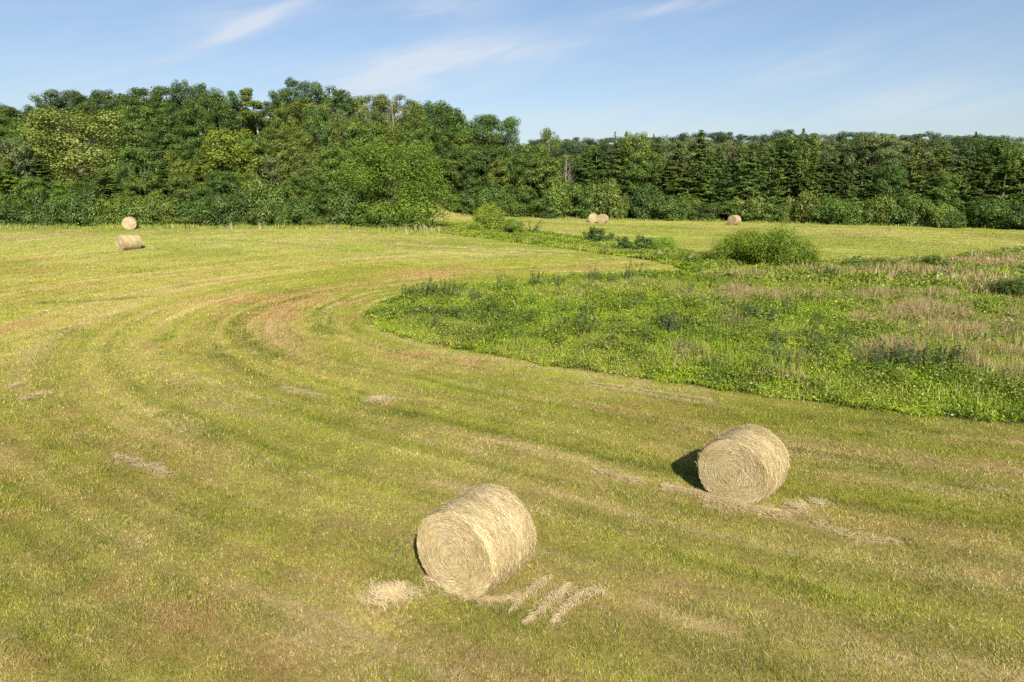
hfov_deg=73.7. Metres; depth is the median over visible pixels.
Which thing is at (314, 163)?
broadleaf tree
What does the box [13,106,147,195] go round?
broadleaf tree
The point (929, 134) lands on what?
oak tree
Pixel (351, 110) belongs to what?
oak tree
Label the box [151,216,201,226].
shrub
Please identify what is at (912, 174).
cedar tree
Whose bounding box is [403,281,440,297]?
weed plant
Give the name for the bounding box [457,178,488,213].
broadleaf tree
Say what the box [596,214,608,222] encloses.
hay bale
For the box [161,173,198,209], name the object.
broadleaf tree
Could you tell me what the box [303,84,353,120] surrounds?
oak tree
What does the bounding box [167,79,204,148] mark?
oak tree
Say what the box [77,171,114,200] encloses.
broadleaf tree
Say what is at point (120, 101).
oak tree
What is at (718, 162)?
cedar tree
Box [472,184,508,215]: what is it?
shrub
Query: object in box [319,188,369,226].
shrub
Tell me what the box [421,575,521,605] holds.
straw patch
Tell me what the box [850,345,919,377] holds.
weed plant
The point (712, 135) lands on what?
oak tree
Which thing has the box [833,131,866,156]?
oak tree
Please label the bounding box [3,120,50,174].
broadleaf tree
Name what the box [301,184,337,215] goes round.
broadleaf tree
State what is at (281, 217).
shrub
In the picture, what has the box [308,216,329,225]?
shrub
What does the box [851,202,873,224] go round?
shrub
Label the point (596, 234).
bush
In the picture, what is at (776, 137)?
oak tree
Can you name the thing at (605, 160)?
cedar tree
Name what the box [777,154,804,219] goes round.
cedar tree
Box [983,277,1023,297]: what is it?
bush
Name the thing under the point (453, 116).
oak tree
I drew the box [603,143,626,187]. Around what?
cedar tree
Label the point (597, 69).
sky
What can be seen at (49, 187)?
broadleaf tree
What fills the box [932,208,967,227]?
shrub
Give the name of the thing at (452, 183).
broadleaf tree
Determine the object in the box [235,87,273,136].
pine tree
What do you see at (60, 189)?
broadleaf tree
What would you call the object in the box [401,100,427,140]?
oak tree
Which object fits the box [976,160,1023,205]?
cedar tree
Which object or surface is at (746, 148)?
oak tree
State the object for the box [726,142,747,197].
cedar tree
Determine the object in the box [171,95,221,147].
sparse tree
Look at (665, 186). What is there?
cedar tree
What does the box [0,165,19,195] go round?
broadleaf tree
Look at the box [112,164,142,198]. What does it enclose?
broadleaf tree
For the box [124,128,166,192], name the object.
oak tree
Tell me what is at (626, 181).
cedar tree
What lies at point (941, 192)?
broadleaf tree
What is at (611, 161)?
oak tree
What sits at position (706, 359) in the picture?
weed plant
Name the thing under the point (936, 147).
oak tree
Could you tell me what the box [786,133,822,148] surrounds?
oak tree
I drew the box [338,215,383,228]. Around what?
shrub
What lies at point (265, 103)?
oak tree
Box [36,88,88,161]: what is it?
oak tree
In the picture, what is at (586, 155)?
cedar tree
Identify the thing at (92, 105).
oak tree
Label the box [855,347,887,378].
weed plant
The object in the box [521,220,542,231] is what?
sapling
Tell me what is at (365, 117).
sparse tree
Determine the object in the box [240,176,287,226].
shrub
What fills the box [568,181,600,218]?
shrub
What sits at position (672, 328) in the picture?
weed plant
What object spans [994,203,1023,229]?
shrub
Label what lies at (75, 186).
broadleaf tree
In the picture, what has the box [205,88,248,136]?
oak tree
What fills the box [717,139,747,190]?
oak tree
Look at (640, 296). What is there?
weed plant
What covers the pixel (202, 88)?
oak tree
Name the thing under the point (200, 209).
shrub
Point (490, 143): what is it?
oak tree
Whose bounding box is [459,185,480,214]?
shrub
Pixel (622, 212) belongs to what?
shrub
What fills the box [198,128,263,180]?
broadleaf tree
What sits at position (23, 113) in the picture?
oak tree
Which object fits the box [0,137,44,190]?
broadleaf tree
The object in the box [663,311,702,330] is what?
weed plant
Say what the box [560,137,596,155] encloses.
oak tree
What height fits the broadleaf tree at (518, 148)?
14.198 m
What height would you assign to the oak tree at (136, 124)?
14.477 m
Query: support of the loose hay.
on the ground at (768, 599)
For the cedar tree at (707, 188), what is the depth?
116.33 m
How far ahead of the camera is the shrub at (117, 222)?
86.73 m
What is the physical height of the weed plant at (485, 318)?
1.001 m
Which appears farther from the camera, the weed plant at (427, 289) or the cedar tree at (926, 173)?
the cedar tree at (926, 173)
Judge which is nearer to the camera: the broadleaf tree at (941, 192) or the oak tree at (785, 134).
the broadleaf tree at (941, 192)
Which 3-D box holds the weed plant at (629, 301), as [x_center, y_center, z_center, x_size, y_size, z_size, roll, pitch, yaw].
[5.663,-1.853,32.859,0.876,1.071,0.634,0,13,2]
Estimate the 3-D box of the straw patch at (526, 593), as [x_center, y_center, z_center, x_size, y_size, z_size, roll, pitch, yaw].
[0.244,3.858,10.440,0.372,0.088,1.236,8,15,30]
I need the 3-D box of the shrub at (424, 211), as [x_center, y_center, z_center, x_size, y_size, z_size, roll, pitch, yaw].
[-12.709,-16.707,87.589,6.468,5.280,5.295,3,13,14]
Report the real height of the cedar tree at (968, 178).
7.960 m
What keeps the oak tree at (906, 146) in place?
on the ground at (768, 599)
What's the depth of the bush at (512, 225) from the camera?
84.14 m
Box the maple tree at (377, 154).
[329,138,460,223]
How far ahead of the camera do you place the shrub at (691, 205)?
112.60 m
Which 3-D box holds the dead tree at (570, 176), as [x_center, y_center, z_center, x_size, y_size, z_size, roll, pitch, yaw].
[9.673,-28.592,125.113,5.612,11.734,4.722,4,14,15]
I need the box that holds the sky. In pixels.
[0,0,1023,156]
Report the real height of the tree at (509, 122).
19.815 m
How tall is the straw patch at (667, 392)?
0.152 m
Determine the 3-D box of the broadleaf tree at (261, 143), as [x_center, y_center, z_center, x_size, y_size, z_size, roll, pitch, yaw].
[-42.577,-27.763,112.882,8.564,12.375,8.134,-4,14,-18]
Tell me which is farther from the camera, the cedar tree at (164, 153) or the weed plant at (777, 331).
the cedar tree at (164, 153)
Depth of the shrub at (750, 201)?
109.62 m
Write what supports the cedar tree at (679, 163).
on the ground at (768, 599)
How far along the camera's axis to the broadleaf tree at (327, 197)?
90.68 m
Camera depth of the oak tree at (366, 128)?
113.51 m
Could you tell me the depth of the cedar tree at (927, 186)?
101.17 m
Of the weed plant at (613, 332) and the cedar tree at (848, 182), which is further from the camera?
the cedar tree at (848, 182)
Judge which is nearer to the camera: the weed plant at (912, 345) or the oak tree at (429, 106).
the weed plant at (912, 345)
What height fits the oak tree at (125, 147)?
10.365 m
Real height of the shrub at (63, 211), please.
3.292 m
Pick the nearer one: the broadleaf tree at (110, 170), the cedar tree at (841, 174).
the broadleaf tree at (110, 170)
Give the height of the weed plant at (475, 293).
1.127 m
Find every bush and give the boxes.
[468,201,506,230]
[503,218,523,232]
[582,226,611,241]
[611,236,633,248]
[633,235,654,249]
[649,235,680,251]
[704,226,774,264]
[733,223,823,267]
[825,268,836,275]
[842,257,901,267]
[902,254,951,266]
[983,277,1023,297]
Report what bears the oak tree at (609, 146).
on the ground at (768, 599)
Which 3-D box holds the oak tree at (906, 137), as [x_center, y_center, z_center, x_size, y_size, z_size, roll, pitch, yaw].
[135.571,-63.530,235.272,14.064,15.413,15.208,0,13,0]
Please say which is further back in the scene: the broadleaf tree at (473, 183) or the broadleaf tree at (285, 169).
the broadleaf tree at (473, 183)
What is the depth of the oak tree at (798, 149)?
186.00 m
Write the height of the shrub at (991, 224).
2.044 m
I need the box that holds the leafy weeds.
[360,220,1023,422]
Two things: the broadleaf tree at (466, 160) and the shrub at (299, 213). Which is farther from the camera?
the broadleaf tree at (466, 160)
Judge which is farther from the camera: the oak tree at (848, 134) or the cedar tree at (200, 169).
the oak tree at (848, 134)
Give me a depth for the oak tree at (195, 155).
114.60 m
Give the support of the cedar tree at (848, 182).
on the ground at (768, 599)
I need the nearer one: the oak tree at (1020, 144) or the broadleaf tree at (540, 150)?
the broadleaf tree at (540, 150)
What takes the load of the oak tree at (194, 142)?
on the ground at (768, 599)
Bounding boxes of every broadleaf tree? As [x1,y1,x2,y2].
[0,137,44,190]
[0,153,21,199]
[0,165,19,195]
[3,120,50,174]
[11,176,52,210]
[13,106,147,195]
[31,179,66,199]
[49,180,82,200]
[65,180,114,201]
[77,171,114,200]
[95,163,138,199]
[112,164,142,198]
[115,174,169,208]
[119,146,175,203]
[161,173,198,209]
[162,159,202,191]
[183,185,220,208]
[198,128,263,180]
[201,153,244,192]
[201,170,244,201]
[220,171,264,197]
[236,134,274,183]
[242,153,272,191]
[254,156,288,197]
[276,148,307,203]
[280,175,324,216]
[293,152,327,200]
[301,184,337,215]
[311,146,352,215]
[315,143,383,205]
[318,185,358,215]
[347,178,372,213]
[424,146,467,196]
[440,148,480,197]
[449,132,483,194]
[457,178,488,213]
[460,145,491,185]
[469,146,510,189]
[482,158,522,204]
[484,143,532,188]
[501,151,543,210]
[517,143,552,199]
[517,155,563,216]
[538,153,584,190]
[560,154,589,214]
[617,131,652,200]
[626,151,665,217]
[769,133,823,208]
[858,164,911,204]
[928,172,970,209]
[987,146,1023,201]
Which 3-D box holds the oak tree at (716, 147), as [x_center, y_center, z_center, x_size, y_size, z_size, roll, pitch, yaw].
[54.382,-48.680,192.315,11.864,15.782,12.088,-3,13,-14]
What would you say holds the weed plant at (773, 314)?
on the ground at (768, 599)
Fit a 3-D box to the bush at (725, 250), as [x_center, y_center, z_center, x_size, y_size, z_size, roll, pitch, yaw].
[18.127,-7.408,53.053,6.095,2.977,5.825,0,13,0]
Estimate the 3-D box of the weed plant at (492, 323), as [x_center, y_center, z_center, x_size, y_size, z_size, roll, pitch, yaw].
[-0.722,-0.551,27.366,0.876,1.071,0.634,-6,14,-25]
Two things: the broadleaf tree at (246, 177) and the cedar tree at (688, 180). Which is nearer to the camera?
the broadleaf tree at (246, 177)
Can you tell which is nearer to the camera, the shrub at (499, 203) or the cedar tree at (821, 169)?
the cedar tree at (821, 169)
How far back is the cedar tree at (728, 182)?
113.74 m
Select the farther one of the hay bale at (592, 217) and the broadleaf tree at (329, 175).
the hay bale at (592, 217)
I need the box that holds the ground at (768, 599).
[0,163,1023,681]
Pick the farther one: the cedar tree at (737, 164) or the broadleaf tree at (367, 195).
the cedar tree at (737, 164)
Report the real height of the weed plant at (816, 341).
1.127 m
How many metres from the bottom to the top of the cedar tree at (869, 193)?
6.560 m
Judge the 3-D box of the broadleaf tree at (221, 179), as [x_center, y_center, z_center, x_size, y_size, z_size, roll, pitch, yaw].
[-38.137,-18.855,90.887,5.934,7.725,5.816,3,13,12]
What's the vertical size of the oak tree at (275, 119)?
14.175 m
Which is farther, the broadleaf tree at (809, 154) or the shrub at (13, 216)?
the broadleaf tree at (809, 154)
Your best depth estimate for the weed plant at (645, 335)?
26.10 m
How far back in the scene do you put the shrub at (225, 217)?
86.06 m
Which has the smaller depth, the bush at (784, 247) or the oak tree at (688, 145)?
the bush at (784, 247)
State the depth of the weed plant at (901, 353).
22.95 m
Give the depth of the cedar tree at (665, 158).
119.49 m
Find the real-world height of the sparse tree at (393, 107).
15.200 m
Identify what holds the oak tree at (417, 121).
on the ground at (768, 599)
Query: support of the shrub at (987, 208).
on the ground at (768, 599)
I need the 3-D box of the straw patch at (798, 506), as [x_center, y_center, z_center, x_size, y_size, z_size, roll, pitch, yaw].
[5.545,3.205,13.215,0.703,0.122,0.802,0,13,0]
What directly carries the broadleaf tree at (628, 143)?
on the ground at (768, 599)
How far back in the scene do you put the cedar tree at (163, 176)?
91.82 m
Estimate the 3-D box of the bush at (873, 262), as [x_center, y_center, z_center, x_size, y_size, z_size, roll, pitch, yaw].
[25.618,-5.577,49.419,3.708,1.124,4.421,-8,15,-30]
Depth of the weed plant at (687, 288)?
36.72 m
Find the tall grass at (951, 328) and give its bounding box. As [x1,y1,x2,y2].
[0,196,1023,423]
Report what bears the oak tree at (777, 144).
on the ground at (768, 599)
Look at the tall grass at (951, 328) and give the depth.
29.26 m
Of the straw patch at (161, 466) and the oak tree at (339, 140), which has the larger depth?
the oak tree at (339, 140)
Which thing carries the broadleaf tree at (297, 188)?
on the ground at (768, 599)
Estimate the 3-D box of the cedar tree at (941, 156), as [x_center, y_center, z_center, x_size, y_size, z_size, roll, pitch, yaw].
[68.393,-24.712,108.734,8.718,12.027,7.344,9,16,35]
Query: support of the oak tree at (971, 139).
on the ground at (768, 599)
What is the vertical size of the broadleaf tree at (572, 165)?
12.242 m
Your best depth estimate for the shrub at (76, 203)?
86.68 m
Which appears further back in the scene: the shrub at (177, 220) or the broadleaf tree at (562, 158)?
the broadleaf tree at (562, 158)
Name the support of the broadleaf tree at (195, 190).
on the ground at (768, 599)
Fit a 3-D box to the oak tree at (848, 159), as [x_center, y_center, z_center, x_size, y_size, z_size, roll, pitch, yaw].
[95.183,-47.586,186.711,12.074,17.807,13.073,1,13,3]
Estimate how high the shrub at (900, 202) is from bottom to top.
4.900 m
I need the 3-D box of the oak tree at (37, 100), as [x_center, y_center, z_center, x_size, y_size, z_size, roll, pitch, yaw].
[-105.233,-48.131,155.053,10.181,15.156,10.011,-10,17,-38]
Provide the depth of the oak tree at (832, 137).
233.93 m
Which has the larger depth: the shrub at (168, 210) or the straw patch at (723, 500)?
the shrub at (168, 210)
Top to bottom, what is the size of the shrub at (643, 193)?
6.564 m
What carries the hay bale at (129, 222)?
on the ground at (768, 599)
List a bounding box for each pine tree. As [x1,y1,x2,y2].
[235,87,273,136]
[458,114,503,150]
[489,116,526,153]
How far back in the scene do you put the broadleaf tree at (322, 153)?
99.39 m
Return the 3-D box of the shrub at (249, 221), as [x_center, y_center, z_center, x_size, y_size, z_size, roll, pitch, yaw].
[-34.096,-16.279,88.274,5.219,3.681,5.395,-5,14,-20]
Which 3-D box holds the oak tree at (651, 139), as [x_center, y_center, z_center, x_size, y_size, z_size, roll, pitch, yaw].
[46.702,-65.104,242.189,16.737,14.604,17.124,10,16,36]
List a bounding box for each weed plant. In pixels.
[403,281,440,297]
[423,275,461,290]
[426,309,445,330]
[466,308,505,324]
[469,284,479,299]
[472,287,488,303]
[487,315,502,334]
[495,268,508,289]
[504,317,524,340]
[528,265,543,285]
[546,275,561,286]
[548,306,601,337]
[549,292,567,309]
[579,299,595,313]
[580,306,595,327]
[589,265,600,281]
[606,323,632,344]
[622,291,637,309]
[624,260,642,279]
[633,290,646,305]
[636,321,658,344]
[661,310,676,332]
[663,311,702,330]
[677,281,693,294]
[701,343,729,373]
[716,297,783,323]
[734,297,749,311]
[751,300,768,316]
[761,336,820,369]
[771,323,787,344]
[780,292,799,317]
[804,323,857,346]
[809,263,846,274]
[809,310,824,325]
[809,330,827,357]
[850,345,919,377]
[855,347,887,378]
[872,334,951,369]
[884,335,913,365]
[893,342,967,375]
[934,333,962,368]
[951,341,974,364]
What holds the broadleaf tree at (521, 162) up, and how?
on the ground at (768, 599)
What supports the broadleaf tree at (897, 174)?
on the ground at (768, 599)
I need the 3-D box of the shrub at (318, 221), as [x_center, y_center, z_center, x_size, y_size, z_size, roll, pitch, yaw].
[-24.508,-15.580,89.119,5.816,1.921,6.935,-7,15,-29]
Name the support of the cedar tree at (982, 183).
on the ground at (768, 599)
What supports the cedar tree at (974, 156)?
on the ground at (768, 599)
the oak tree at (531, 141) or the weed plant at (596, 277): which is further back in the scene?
the oak tree at (531, 141)
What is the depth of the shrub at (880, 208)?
101.00 m
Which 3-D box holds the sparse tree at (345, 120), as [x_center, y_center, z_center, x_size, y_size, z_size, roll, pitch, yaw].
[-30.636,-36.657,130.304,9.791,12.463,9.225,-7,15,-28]
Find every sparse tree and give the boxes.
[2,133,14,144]
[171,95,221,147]
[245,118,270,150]
[334,116,365,146]
[349,95,387,134]
[355,108,391,145]
[369,93,415,125]
[539,128,563,158]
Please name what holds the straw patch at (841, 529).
on the ground at (768, 599)
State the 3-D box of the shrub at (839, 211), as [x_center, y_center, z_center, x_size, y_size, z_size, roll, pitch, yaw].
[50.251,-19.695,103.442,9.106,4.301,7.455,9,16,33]
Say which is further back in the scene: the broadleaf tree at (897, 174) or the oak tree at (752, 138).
the oak tree at (752, 138)
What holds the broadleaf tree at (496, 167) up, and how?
on the ground at (768, 599)
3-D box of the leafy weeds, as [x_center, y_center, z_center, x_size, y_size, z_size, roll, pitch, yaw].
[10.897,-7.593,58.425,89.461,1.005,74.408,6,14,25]
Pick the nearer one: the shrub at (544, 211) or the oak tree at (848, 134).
the shrub at (544, 211)
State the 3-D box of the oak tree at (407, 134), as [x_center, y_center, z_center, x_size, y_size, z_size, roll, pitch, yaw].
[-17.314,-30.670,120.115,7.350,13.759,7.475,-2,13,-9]
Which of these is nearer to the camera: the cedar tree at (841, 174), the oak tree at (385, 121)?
the cedar tree at (841, 174)
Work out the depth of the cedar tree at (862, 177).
111.14 m
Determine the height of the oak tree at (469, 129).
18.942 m
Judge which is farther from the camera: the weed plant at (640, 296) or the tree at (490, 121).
the tree at (490, 121)
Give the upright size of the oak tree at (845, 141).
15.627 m
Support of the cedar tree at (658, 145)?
on the ground at (768, 599)
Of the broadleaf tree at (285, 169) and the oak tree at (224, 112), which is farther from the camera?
the oak tree at (224, 112)
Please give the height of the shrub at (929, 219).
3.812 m
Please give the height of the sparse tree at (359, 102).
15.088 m
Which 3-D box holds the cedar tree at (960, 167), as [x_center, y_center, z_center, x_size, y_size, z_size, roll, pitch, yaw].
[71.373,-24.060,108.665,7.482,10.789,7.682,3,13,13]
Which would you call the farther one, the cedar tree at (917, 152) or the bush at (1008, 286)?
the cedar tree at (917, 152)
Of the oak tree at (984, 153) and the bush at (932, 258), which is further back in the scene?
the oak tree at (984, 153)
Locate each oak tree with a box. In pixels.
[0,105,22,123]
[0,114,12,146]
[6,108,40,127]
[12,124,69,180]
[23,92,67,134]
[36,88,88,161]
[66,93,103,161]
[78,89,134,156]
[91,145,147,188]
[102,93,160,148]
[108,105,168,148]
[124,87,166,120]
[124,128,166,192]
[140,113,186,152]
[146,149,185,187]
[147,85,181,150]
[155,102,203,159]
[164,134,209,173]
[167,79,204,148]
[186,152,209,178]
[189,82,220,137]
[191,99,241,152]
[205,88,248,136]
[218,113,261,141]
[250,101,282,128]
[253,126,294,194]
[264,87,303,138]
[266,129,323,186]
[267,105,298,171]
[279,76,323,120]
[286,99,333,148]
[301,103,334,183]
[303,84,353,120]
[318,107,348,137]
[322,117,359,149]
[329,95,361,135]
[342,120,389,197]
[368,122,410,196]
[370,113,410,172]
[394,113,435,177]
[395,125,433,196]
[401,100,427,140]
[416,100,453,131]
[424,115,446,146]
[426,105,464,166]
[427,127,458,190]
[447,113,479,149]
[474,132,509,185]
[525,139,559,151]
[529,141,559,158]
[553,143,583,162]
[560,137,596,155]
[568,142,604,175]
[589,141,623,183]
[597,136,623,148]
[605,146,639,179]
[632,136,657,145]
[650,136,681,175]
[656,140,687,191]
[670,132,705,159]
[675,137,715,193]
[686,139,727,186]
[699,131,726,155]
[713,132,742,168]
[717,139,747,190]
[728,133,769,176]
[730,141,775,191]
[756,133,784,162]
[765,138,800,186]
[770,129,806,142]
[776,134,825,188]
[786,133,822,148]
[804,138,844,193]
[819,133,846,163]
[820,138,860,190]
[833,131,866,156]
[836,133,882,195]
[852,135,905,196]
[855,131,889,178]
[880,134,911,152]
[886,138,934,189]
[899,133,929,174]
[907,138,957,191]
[910,130,941,147]
[926,136,977,188]
[929,135,965,165]
[948,135,989,178]
[959,136,1018,193]
[967,133,990,148]
[974,134,1009,144]
[991,141,1023,187]
[1006,136,1023,143]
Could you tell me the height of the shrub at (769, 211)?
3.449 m
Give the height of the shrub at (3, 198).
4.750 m
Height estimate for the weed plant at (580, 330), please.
1.104 m
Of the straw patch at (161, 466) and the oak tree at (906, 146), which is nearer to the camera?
the straw patch at (161, 466)
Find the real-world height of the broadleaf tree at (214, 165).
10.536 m
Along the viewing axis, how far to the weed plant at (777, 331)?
25.54 m
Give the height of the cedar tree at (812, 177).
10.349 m
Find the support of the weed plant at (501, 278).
on the ground at (768, 599)
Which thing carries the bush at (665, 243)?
on the ground at (768, 599)
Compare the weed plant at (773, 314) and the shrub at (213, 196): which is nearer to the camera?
the weed plant at (773, 314)
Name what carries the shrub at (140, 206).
on the ground at (768, 599)
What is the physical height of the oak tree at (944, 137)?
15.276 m
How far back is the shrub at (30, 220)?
86.14 m
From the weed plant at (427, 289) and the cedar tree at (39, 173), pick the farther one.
the cedar tree at (39, 173)
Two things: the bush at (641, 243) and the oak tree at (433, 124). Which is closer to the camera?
the bush at (641, 243)
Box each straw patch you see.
[6,381,24,388]
[24,390,51,396]
[114,451,172,475]
[281,386,322,395]
[342,577,430,609]
[363,393,394,404]
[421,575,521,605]
[508,575,551,612]
[521,581,571,624]
[548,584,606,626]
[590,381,713,401]
[590,465,647,484]
[660,482,791,518]
[781,498,812,513]
[798,495,837,508]
[812,518,902,546]
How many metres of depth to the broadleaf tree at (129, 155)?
98.77 m
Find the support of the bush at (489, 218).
on the ground at (768, 599)
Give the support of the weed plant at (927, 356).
on the ground at (768, 599)
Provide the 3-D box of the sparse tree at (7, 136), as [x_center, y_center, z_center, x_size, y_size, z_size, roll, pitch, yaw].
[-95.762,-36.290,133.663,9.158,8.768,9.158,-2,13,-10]
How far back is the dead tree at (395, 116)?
125.58 m
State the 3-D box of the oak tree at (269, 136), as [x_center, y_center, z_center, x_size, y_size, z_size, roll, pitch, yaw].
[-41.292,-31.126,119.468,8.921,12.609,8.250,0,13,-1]
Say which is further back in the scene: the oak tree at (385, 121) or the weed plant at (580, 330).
the oak tree at (385, 121)
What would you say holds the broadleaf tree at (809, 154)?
on the ground at (768, 599)
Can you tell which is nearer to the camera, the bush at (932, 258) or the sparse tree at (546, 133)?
the bush at (932, 258)
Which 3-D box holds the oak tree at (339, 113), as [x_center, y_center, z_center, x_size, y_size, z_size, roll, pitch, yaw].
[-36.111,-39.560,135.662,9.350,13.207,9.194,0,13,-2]
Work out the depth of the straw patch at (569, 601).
10.30 m
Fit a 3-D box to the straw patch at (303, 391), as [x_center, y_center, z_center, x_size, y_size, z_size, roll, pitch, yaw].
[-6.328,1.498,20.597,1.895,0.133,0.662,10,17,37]
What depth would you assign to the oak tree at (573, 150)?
182.79 m
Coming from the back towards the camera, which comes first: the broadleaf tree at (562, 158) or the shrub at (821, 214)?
the broadleaf tree at (562, 158)
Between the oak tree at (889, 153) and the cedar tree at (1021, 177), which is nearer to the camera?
the cedar tree at (1021, 177)
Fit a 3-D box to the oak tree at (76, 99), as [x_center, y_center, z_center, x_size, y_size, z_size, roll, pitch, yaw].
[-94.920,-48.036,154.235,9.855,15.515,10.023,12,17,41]
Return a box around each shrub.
[0,193,25,222]
[0,199,35,225]
[12,208,51,226]
[25,189,69,227]
[43,207,81,225]
[61,185,99,226]
[81,214,110,226]
[86,192,127,226]
[114,213,143,225]
[121,191,163,225]
[147,200,180,225]
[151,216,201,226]
[175,195,214,226]
[208,188,220,225]
[210,189,257,226]
[227,204,263,226]
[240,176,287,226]
[272,200,293,226]
[284,195,319,225]
[303,216,342,227]
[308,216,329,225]
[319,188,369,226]
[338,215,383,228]
[365,200,398,228]
[374,213,423,229]
[388,199,432,229]
[392,193,440,230]
[437,193,467,210]
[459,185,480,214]
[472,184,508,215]
[493,187,527,216]
[504,200,539,216]
[530,197,569,218]
[541,180,578,218]
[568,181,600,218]
[587,175,622,218]
[613,192,630,218]
[626,182,662,219]
[636,191,666,219]
[653,194,692,220]
[681,198,700,219]
[686,201,729,220]
[725,196,743,219]
[726,192,767,220]
[755,202,790,222]
[775,202,793,222]
[782,190,825,223]
[803,196,852,223]
[814,196,873,225]
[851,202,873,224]
[864,189,900,224]
[876,193,922,225]
[891,193,940,225]
[918,202,956,227]
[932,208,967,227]
[959,208,982,227]
[966,194,1023,228]
[980,217,1023,228]
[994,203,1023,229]
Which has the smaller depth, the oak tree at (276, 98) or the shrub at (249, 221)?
the shrub at (249, 221)
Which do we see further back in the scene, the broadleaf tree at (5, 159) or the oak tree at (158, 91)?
the oak tree at (158, 91)
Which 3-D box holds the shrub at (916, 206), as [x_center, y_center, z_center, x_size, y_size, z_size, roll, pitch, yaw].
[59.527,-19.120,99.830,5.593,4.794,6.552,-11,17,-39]
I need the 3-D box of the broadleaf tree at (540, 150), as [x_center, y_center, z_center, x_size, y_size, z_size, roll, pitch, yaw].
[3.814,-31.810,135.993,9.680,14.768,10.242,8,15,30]
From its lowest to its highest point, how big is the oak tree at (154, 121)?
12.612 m
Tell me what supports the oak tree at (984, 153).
on the ground at (768, 599)
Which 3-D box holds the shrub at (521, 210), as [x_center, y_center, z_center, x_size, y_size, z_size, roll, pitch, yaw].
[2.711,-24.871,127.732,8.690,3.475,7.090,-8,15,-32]
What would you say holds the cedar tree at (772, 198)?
on the ground at (768, 599)
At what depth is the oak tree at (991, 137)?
216.14 m
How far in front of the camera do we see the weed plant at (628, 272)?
42.83 m
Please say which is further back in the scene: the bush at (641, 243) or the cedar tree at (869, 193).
the cedar tree at (869, 193)
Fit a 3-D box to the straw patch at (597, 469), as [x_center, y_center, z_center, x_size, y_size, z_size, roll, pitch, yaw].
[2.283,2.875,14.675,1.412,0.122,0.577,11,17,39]
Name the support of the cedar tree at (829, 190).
on the ground at (768, 599)
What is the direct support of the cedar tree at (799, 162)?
on the ground at (768, 599)
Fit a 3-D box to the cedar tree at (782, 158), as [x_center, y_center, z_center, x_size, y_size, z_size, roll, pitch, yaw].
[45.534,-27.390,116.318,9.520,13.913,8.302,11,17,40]
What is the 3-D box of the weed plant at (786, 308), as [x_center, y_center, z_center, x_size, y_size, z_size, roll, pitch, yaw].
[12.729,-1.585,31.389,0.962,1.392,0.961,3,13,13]
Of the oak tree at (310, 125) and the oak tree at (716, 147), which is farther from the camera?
the oak tree at (716, 147)
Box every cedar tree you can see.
[0,164,23,201]
[29,153,53,195]
[93,172,122,205]
[153,165,175,206]
[159,151,181,205]
[191,155,209,185]
[567,149,601,211]
[582,142,605,184]
[586,149,623,213]
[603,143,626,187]
[611,132,615,184]
[616,160,638,217]
[647,134,654,192]
[648,136,670,190]
[653,162,686,215]
[661,135,667,190]
[661,143,701,198]
[667,166,706,212]
[683,129,716,204]
[693,154,725,206]
[700,147,732,202]
[711,162,746,219]
[715,143,774,220]
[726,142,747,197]
[745,146,791,220]
[746,142,769,199]
[765,138,792,203]
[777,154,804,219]
[789,158,827,220]
[791,128,805,220]
[813,157,846,211]
[815,158,830,197]
[832,165,850,197]
[834,163,866,204]
[849,160,871,204]
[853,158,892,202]
[858,182,875,206]
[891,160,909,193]
[896,157,928,210]
[907,138,926,198]
[912,172,943,206]
[916,162,935,194]
[926,147,955,204]
[948,172,979,217]
[949,155,965,204]
[957,159,1003,210]
[961,131,978,200]
[970,157,985,200]
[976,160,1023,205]
[979,143,1007,197]
[1004,162,1023,209]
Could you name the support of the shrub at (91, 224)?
on the ground at (768, 599)
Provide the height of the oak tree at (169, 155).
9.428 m
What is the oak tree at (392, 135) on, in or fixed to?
on the ground at (768, 599)
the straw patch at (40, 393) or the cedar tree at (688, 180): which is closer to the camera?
the straw patch at (40, 393)
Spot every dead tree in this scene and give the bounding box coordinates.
[384,103,405,129]
[555,156,578,212]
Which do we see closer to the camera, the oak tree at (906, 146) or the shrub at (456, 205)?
the shrub at (456, 205)
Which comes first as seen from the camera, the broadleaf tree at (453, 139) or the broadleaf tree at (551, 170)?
the broadleaf tree at (551, 170)
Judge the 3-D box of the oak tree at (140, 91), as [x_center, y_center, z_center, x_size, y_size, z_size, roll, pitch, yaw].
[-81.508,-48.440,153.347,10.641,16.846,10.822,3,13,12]
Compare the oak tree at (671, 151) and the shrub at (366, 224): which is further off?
the oak tree at (671, 151)
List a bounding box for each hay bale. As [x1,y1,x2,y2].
[115,234,141,249]
[122,217,137,228]
[416,482,536,600]
[588,213,597,221]
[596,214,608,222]
[697,423,789,506]
[728,215,740,224]
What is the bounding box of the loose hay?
[0,333,1021,681]
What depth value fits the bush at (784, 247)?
49.12 m
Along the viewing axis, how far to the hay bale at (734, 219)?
101.99 m
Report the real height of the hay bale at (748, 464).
1.511 m
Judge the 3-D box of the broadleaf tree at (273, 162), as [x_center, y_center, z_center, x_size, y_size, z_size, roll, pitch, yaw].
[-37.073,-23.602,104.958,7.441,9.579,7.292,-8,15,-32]
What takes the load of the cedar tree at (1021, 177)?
on the ground at (768, 599)
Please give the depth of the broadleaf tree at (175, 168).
101.21 m
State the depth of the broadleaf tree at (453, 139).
138.56 m

